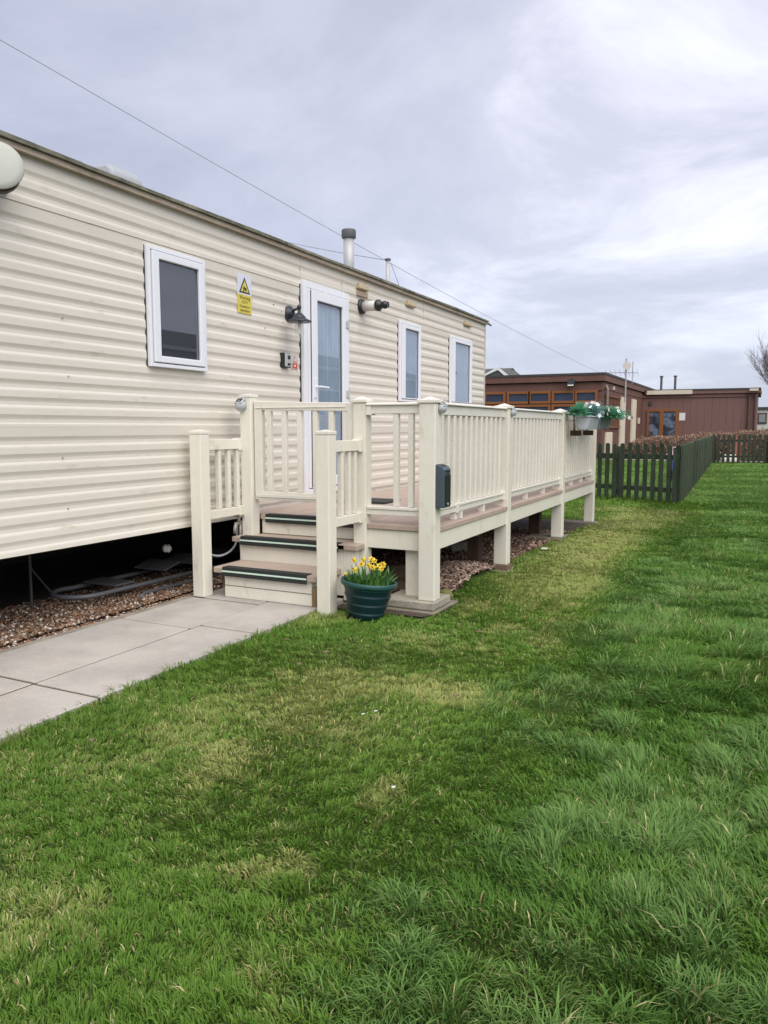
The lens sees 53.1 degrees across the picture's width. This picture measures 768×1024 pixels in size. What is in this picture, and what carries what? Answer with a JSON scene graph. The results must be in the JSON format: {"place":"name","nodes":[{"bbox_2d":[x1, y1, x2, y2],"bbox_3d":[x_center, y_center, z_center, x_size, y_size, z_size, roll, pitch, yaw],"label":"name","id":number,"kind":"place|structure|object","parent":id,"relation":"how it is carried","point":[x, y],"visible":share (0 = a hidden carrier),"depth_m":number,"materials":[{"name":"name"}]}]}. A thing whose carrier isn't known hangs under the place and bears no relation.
{"place":"outdoors","nodes":[
{"label":"outdoors","id":0,"kind":"place"},
{"bbox_2d":[0,567,224,649],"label":"gravel","id":1,"kind":"structure","parent":0,"point":[27,628],"depth_m":4.75,"materials":[{"name":"gravel"}]},
{"bbox_2d":[50,542,239,599],"bbox_3d":[-1.470,0.408,5.777,0.506,0.158,2.286,3,7,26],"label":"metal ladder","id":2,"kind":"object","parent":1,"relation":"on","point":[166,564],"visible":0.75,"depth_m":5.40,"materials":[{"name":"grey metal"}]},
{"bbox_2d":[0,524,242,647],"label":"gravel bed","id":3,"kind":"object","parent":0,"point":[64,570],"depth_m":6.35,"materials":[{"name":"brown gravel"}]},
{"bbox_2d":[0,130,491,614],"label":"static caravan","id":4,"kind":"object","parent":3,"relation":"on","point":[135,346],"visible":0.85,"depth_m":4.79,"materials":[{"name":"beige metal"}]},
{"bbox_2d":[0,142,24,193],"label":"outdoor wall light","id":5,"kind":"object","parent":4,"relation":"attached to","point":[12,168],"visible":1,"depth_m":3.60,"materials":[{"name":"white plastic"}]},
{"bbox_2d":[162,544,171,552],"bbox_3d":[-1.519,0.257,5.382,0.063,0.063,0.061,-5,8,-38],"label":"plastic bung","id":6,"kind":"object","parent":4,"relation":"hanging from","point":[167,548],"visible":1,"depth_m":5.37,"materials":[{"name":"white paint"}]},
{"bbox_2d":[143,244,206,371],"bbox_3d":[-1.320,-1.280,4.905,0.051,0.725,0.537,3,7,26],"label":"window","id":7,"kind":"structure","parent":4,"relation":"in","point":[174,283],"depth_m":4.88,"materials":[{"name":"white plastic"}]},
{"bbox_2d":[212,526,237,556],"bbox_3d":[-1.149,0.180,5.379,0.036,0.269,0.381,3,7,26],"label":"hose","id":8,"kind":"object","parent":4,"relation":"hanging from","point":[228,552],"visible":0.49,"depth_m":5.46,"materials":[{"name":"grey plastic"}]},
{"bbox_2d":[237,273,251,314],"bbox_3d":[-1.006,-1.570,5.537,0.009,0.273,0.162,3,7,26],"label":"warning sign","id":9,"kind":"object","parent":4,"relation":"attached to","point":[244,305],"visible":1,"depth_m":5.53,"materials":[{"name":"yellow plastic"}]},
{"bbox_2d":[280,352,291,367],"bbox_3d":[-0.767,-1.191,6.032,0.058,0.113,0.105,3,7,26],"label":"key safe","id":10,"kind":"object","parent":4,"relation":"attached to","point":[286,360],"visible":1,"depth_m":6.00,"materials":[{"name":"black plastic"}]},
{"bbox_2d":[290,354,297,369],"bbox_3d":[-0.723,-1.207,6.168,0.017,0.118,0.100,3,7,26],"label":"notice sticker","id":11,"kind":"object","parent":4,"relation":"attached to","point":[294,361],"visible":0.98,"depth_m":6.17,"materials":[{"name":"white paint"}]},
{"bbox_2d":[285,305,311,334],"bbox_3d":[-0.690,-1.480,5.976,0.292,0.274,0.197,6,9,44],"label":"wall lantern","id":12,"kind":"object","parent":4,"relation":"attached to","point":[299,318],"depth_m":5.93,"materials":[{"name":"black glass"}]},
{"bbox_2d":[299,280,349,492],"bbox_3d":[-0.468,-1.039,6.589,0.120,1.738,0.767,3,7,26],"label":"door","id":13,"kind":"structure","parent":4,"relation":"in","point":[324,341],"depth_m":6.51,"materials":[{"name":"white plastic"}]},
{"bbox_2d":[289,242,384,259],"bbox_3d":[-2.845,-6.855,18.896,0.010,5.588,21.171,-2,6,-16],"label":"overhead cable","id":14,"kind":"object","parent":4,"relation":"attached to","point":[341,252],"visible":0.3,"depth_m":11.47,"materials":[{"name":"black rubber"}]},
{"bbox_2d":[397,320,420,401],"bbox_3d":[0.272,-1.576,8.116,0.051,0.818,0.535,3,7,26],"label":"window","id":15,"kind":"structure","parent":4,"relation":"in","point":[409,334],"depth_m":8.10,"materials":[{"name":"white plastic"}]},
{"bbox_2d":[448,335,472,404],"bbox_3d":[0.948,-1.729,9.474,0.051,0.808,0.745,3,7,26],"label":"window","id":16,"kind":"structure","parent":4,"relation":"in","point":[460,350],"depth_m":9.45,"materials":[{"name":"white plastic"}]},
{"bbox_2d":[0,588,344,742],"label":"path","id":17,"kind":"structure","parent":0,"point":[44,661],"depth_m":3.84,"materials":[{"name":"grey concrete"}]},
{"bbox_2d":[0,445,767,1023],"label":"lawn","id":18,"kind":"structure","parent":0,"point":[240,959],"depth_m":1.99,"materials":[{"name":"green plant"}]},
{"bbox_2d":[0,594,195,653],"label":"path edging","id":19,"kind":"object","parent":18,"relation":"on","point":[92,625],"depth_m":4.38,"materials":[{"name":"concrete"}]},
{"bbox_2d":[341,574,396,621],"bbox_3d":[-0.091,0.523,4.641,0.342,0.261,0.343,3,7,26],"label":"flower pot","id":20,"kind":"object","parent":18,"relation":"on","point":[365,603],"visible":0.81,"depth_m":4.53,"materials":[{"name":"green plastic"}]},
{"bbox_2d":[359,561,364,580],"bbox_3d":[-0.136,0.368,4.609,0.034,0.155,0.034,6,9,43],"label":"daffodil","id":21,"kind":"object","parent":20,"relation":"in","point":[361,564],"visible":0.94,"depth_m":4.61,"materials":[{"name":"yellow plant"}]},
{"bbox_2d":[361,557,365,578],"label":"daffodil","id":22,"kind":"object","parent":20,"relation":"on","point":[363,559],"visible":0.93,"depth_m":4.65,"materials":[{"name":"yellow plant"}]},
{"bbox_2d":[366,562,371,574],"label":"daffodil","id":23,"kind":"object","parent":20,"relation":"in","point":[368,565],"visible":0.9,"depth_m":4.59,"materials":[{"name":"yellow plant"}]},
{"bbox_2d":[341,564,396,585],"bbox_3d":[-0.089,0.384,4.633,0.343,0.128,0.354,3,7,26],"label":"bulb foliage","id":24,"kind":"object","parent":20,"relation":"in","point":[368,580],"visible":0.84,"depth_m":4.56,"materials":[{"name":"green plant"}]},
{"bbox_2d":[379,562,385,584],"bbox_3d":[-0.008,0.369,4.603,0.032,0.154,0.043,-4,7,-33],"label":"daffodil","id":25,"kind":"object","parent":20,"relation":"in","point":[383,564],"visible":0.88,"depth_m":4.59,"materials":[{"name":"yellow plant"}]},
{"bbox_2d":[485,372,761,459],"bbox_3d":[8.311,-4.614,36.163,16.860,3.610,16.357,3,7,26],"label":"brown bungalow","id":26,"kind":"object","parent":18,"relation":"on","point":[672,412],"visible":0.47,"depth_m":34.10,"materials":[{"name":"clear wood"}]},
{"bbox_2d":[0,40,592,369],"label":"overhead cable","id":27,"kind":"object","parent":26,"relation":"attached to","point":[237,176],"visible":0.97,"depth_m":10.26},
{"bbox_2d":[485,392,505,404],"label":"window","id":28,"kind":"structure","parent":26,"relation":"in","point":[490,397],"depth_m":29.38,"materials":[{"name":"brown glass"}]},
{"bbox_2d":[507,391,529,403],"bbox_3d":[5.071,-4.307,28.983,0.900,0.460,0.065,3,7,26],"label":"window","id":29,"kind":"structure","parent":26,"relation":"in","point":[512,397],"depth_m":28.99,"materials":[{"name":"brown glass"}]},
{"bbox_2d":[511,404,550,410],"bbox_3d":[5.421,-3.453,28.903,1.680,1.160,0.065,3,7,26],"label":"window","id":30,"kind":"structure","parent":26,"relation":"in","point":[547,407],"depth_m":28.72,"materials":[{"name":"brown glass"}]},
{"bbox_2d":[528,391,550,403],"bbox_3d":[5.793,-4.268,28.629,0.850,0.460,0.065,3,7,26],"label":"window","id":31,"kind":"structure","parent":26,"relation":"in","point":[536,397],"depth_m":28.61,"materials":[{"name":"brown glass"}]},
{"bbox_2d":[551,390,574,403],"bbox_3d":[6.600,-4.225,28.232,0.870,0.460,0.065,3,7,26],"label":"window","id":32,"kind":"structure","parent":26,"relation":"in","point":[557,396],"depth_m":28.24,"materials":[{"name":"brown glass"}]},
{"bbox_2d":[551,404,583,410],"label":"window","id":33,"kind":"structure","parent":26,"relation":"in","point":[566,407],"depth_m":28.28,"materials":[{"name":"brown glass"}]},
{"bbox_2d":[575,390,597,402],"bbox_3d":[7.326,-4.186,27.876,0.830,0.460,0.065,3,7,26],"label":"window","id":34,"kind":"structure","parent":26,"relation":"in","point":[585,396],"depth_m":27.87,"materials":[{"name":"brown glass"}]},
{"bbox_2d":[607,359,638,401],"bbox_3d":[9.753,-5.367,31.361,1.317,1.750,0.476,0,6,-1],"label":"aerial mast","id":35,"kind":"object","parent":26,"relation":"attached to","point":[626,365],"visible":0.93,"depth_m":31.27,"materials":[{"name":"grey metal"}]},
{"bbox_2d":[646,409,678,449],"bbox_3d":[13.120,-3.870,36.214,1.410,1.920,0.069,3,7,26],"label":"french door","id":36,"kind":"structure","parent":26,"relation":"in","point":[665,422],"depth_m":36.17,"materials":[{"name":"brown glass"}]},
{"bbox_2d":[583,442,680,502],"bbox_3d":[2.776,-0.749,13.154,0.141,0.928,4.762,-6,9,-44],"label":"picket fence","id":37,"kind":"object","parent":18,"relation":"on","point":[618,456],"visible":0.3,"depth_m":11.91,"materials":[{"name":"green wood"}]},
{"bbox_2d":[671,435,712,502],"bbox_3d":[7.508,-1.306,18.248,0.141,0.929,15.170,3,7,24],"label":"picket fence","id":38,"kind":"object","parent":18,"relation":"on","point":[696,458],"visible":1,"depth_m":13.52,"materials":[{"name":"green wood"}]},
{"bbox_2d":[625,427,767,460],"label":"hedge","id":39,"kind":"object","parent":18,"relation":"on","point":[667,440],"visible":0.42,"depth_m":27.86,"materials":[{"name":"brown plant"}]},
{"bbox_2d":[712,434,767,463],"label":"picket fence","id":40,"kind":"object","parent":18,"relation":"on","point":[715,457],"visible":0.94,"depth_m":24.84,"materials":[{"name":"wood"}]},
{"bbox_2d":[744,332,767,384],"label":"bare tree","id":41,"kind":"object","parent":18,"relation":"on","point":[764,368],"visible":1,"depth_m":40.66,"materials":[{"name":"grey plant"}]},
{"bbox_2d":[757,407,767,438],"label":"distant caravan","id":42,"kind":"object","parent":18,"relation":"on","point":[762,419],"visible":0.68,"depth_m":53.45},
{"bbox_2d":[757,413,766,423],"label":"window","id":43,"kind":"structure","parent":42,"relation":"in","point":[762,417],"depth_m":53.44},
{"bbox_2d":[0,0,767,406],"label":"sky","id":44,"kind":"structure","parent":0,"point":[588,178],"materials":[{"name":"grey"}]},
{"bbox_2d":[337,518,587,616],"bbox_3d":[0.674,0.340,7.399,1.766,0.001,5.480,3,7,26],"label":"soil bed","id":45,"kind":"object","parent":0,"point":[524,523],"visible":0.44,"depth_m":7.26,"materials":[{"name":"brown soil"}]},
{"bbox_2d":[188,394,596,616],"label":"veranda deck","id":46,"kind":"structure","parent":45,"relation":"on","point":[504,465],"depth_m":5.16,"materials":[{"name":"beige plastic"}]},
{"bbox_2d":[233,515,243,548],"bbox_3d":[-1.017,0.144,5.381,0.074,0.244,0.106,-1,6,-7],"label":"garden tap","id":47,"kind":"object","parent":46,"relation":"attached to","point":[239,522],"visible":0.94,"depth_m":5.39,"materials":[{"name":"metal"}]},
{"bbox_2d":[234,398,246,411],"bbox_3d":[-0.995,-0.740,5.303,0.080,0.096,0.058,3,7,26],"label":"solar light","id":48,"kind":"object","parent":46,"relation":"attached to","point":[240,404],"visible":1,"depth_m":5.29,"materials":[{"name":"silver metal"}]},
{"bbox_2d":[371,498,400,503],"bbox_3d":[-0.112,-0.096,6.446,0.415,0.017,0.310,3,7,26],"label":"door mat","id":49,"kind":"object","parent":46,"relation":"on","point":[380,501],"depth_m":6.36,"materials":[{"name":"black rubber"}]},
{"bbox_2d":[438,401,447,413],"bbox_3d":[0.363,-0.642,4.720,0.045,0.076,0.062,3,7,26],"label":"solar light","id":50,"kind":"object","parent":46,"relation":"attached to","point":[442,407],"visible":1,"depth_m":4.70,"materials":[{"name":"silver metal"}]},
{"bbox_2d":[436,464,450,507],"bbox_3d":[0.370,-0.163,4.760,0.065,0.268,0.112,3,7,26],"label":"wall ashtray","id":51,"kind":"object","parent":46,"relation":"attached to","point":[443,485],"depth_m":4.72,"materials":[{"name":"grey metal"}]},
{"bbox_2d":[445,473,450,506],"bbox_3d":[0.395,-0.139,4.753,0.004,0.208,0.090,3,7,26],"label":"front door","id":52,"kind":"structure","parent":51,"relation":"in","point":[447,477],"depth_m":4.75,"materials":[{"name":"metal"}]},
{"bbox_2d":[511,408,516,415],"bbox_3d":[1.026,-0.789,6.057,0.042,0.070,0.058,3,7,26],"label":"solar light","id":53,"kind":"object","parent":46,"relation":"attached to","point":[513,411],"visible":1,"depth_m":6.04,"materials":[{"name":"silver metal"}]},
{"bbox_2d":[570,415,600,435],"bbox_3d":[2.048,-0.917,7.959,0.292,0.253,0.516,3,7,26],"label":"rail planter","id":54,"kind":"object","parent":46,"relation":"hanging from","point":[586,422],"visible":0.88,"depth_m":7.77,"materials":[{"name":"silver metal"}]},
{"bbox_2d":[568,401,592,415],"bbox_3d":[1.971,-1.041,7.730,0.312,0.157,0.477,3,7,26],"label":"trough plant","id":55,"kind":"object","parent":54,"relation":"in","point":[579,408],"visible":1,"depth_m":7.66,"materials":[{"name":"teal plant"}]},
{"bbox_2d":[584,403,604,417],"bbox_3d":[2.153,-1.051,7.959,0.287,0.162,0.518,3,7,26],"label":"trough plant","id":56,"kind":"object","parent":54,"relation":"in","point":[594,409],"visible":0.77,"depth_m":7.88,"materials":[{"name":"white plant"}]},
{"bbox_2d":[583,417,611,434],"bbox_3d":[2.344,-0.983,8.556,0.292,0.253,0.616,3,7,26],"label":"rail planter","id":57,"kind":"object","parent":46,"relation":"hanging from","point":[603,423],"visible":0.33,"depth_m":8.42,"materials":[{"name":"silver metal"}]},
{"bbox_2d":[583,401,609,415],"bbox_3d":[2.259,-1.112,8.238,0.362,0.183,0.662,3,7,26],"label":"trough plant","id":58,"kind":"object","parent":57,"relation":"in","point":[594,402],"visible":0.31,"depth_m":8.16,"materials":[{"name":"white plant"}]},
{"bbox_2d":[601,405,624,418],"bbox_3d":[2.448,-1.084,8.336,0.387,0.152,0.550,3,7,26],"label":"trough plant","id":59,"kind":"object","parent":57,"relation":"in","point":[614,413],"visible":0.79,"depth_m":8.24,"materials":[{"name":"teal plant"}]},
{"bbox_2d":[610,406,632,419],"bbox_3d":[2.615,-1.109,8.612,0.326,0.152,0.481,3,7,26],"label":"trough plant","id":60,"kind":"object","parent":57,"relation":"in","point":[627,414],"visible":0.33,"depth_m":8.58,"materials":[{"name":"white plant"}]},
{"bbox_2d":[342,593,457,615],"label":"paving slab","id":61,"kind":"structure","parent":45,"relation":"on","point":[450,603],"depth_m":4.84,"materials":[{"name":"grey concrete"}]},
{"bbox_2d":[388,590,449,610],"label":"concrete block","id":62,"kind":"structure","parent":61,"relation":"on","point":[400,599],"depth_m":4.87,"materials":[{"name":"grey concrete"}]},
{"bbox_2d":[440,589,452,599],"bbox_3d":[0.410,0.550,5.154,0.114,0.066,0.112,3,7,26],"label":"mossy stone","id":63,"kind":"object","parent":45,"relation":"on","point":[446,591],"visible":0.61,"depth_m":5.12,"materials":[{"name":"green stone"}]},
{"bbox_2d":[372,527,566,591],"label":"bark chips","id":64,"kind":"object","parent":45,"relation":"on","point":[459,566],"visible":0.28,"depth_m":6.70,"materials":[{"name":"brown wood"}]},
{"bbox_2d":[375,562,405,578],"bbox_3d":[0.089,0.430,5.590,0.487,0.153,0.142,1,6,12],"label":"timber sleeper","id":65,"kind":"object","parent":64,"relation":"on","point":[399,571],"visible":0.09,"depth_m":5.52,"materials":[{"name":"brown wood"}]},
{"bbox_2d":[392,579,405,591],"bbox_3d":[0.064,0.515,5.410,0.480,0.070,0.120,2,7,19],"label":"timber sleeper","id":66,"kind":"object","parent":64,"relation":"on","point":[401,584],"visible":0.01,"depth_m":5.33,"materials":[{"name":"brown wood"}]},
{"bbox_2d":[450,540,466,551],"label":"stone block","id":67,"kind":"structure","parent":64,"relation":"on","point":[459,546],"depth_m":6.72,"materials":[{"name":"concrete"}]},
{"bbox_2d":[483,566,514,572],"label":"paving slab","id":68,"kind":"structure","parent":45,"relation":"on","point":[495,570],"depth_m":6.14,"materials":[{"name":"grey concrete"}]},
{"bbox_2d":[493,563,511,569],"bbox_3d":[0.953,0.438,6.205,0.127,0.038,0.130,3,7,26],"label":"timber packer","id":69,"kind":"object","parent":68,"relation":"on","point":[503,567],"visible":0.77,"depth_m":6.15,"materials":[{"name":"brown wood"}]},
{"bbox_2d":[526,533,568,541],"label":"paving slab","id":70,"kind":"structure","parent":45,"relation":"on","point":[543,536],"depth_m":7.89,"materials":[{"name":"grey concrete"}]},
{"bbox_2d":[564,519,598,524],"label":"paving slab","id":71,"kind":"structure","parent":45,"relation":"on","point":[576,521],"depth_m":9.27,"materials":[{"name":"grey concrete"}]},
{"bbox_2d":[485,367,519,375],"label":"gabled house","id":72,"kind":"structure","parent":0,"point":[500,371],"depth_m":45.66,"materials":[{"name":"grey tile"}]},
{"bbox_2d":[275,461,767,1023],"bbox_3d":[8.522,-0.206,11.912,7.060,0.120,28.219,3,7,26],"label":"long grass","id":73,"kind":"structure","parent":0,"point":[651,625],"depth_m":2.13,"materials":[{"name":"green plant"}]},
{"bbox_2d":[602,459,762,461],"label":"garden path","id":74,"kind":"structure","parent":0,"point":[665,460],"depth_m":27.30,"materials":[{"name":"concrete"}]},
{"bbox_2d":[735,435,740,454],"bbox_3d":[12.207,-2.212,26.539,0.210,0.927,0.150,3,7,26],"label":"red post","id":75,"kind":"object","parent":74,"relation":"on","point":[736,443],"visible":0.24,"depth_m":26.48,"materials":[{"name":"paint"}]}
]}

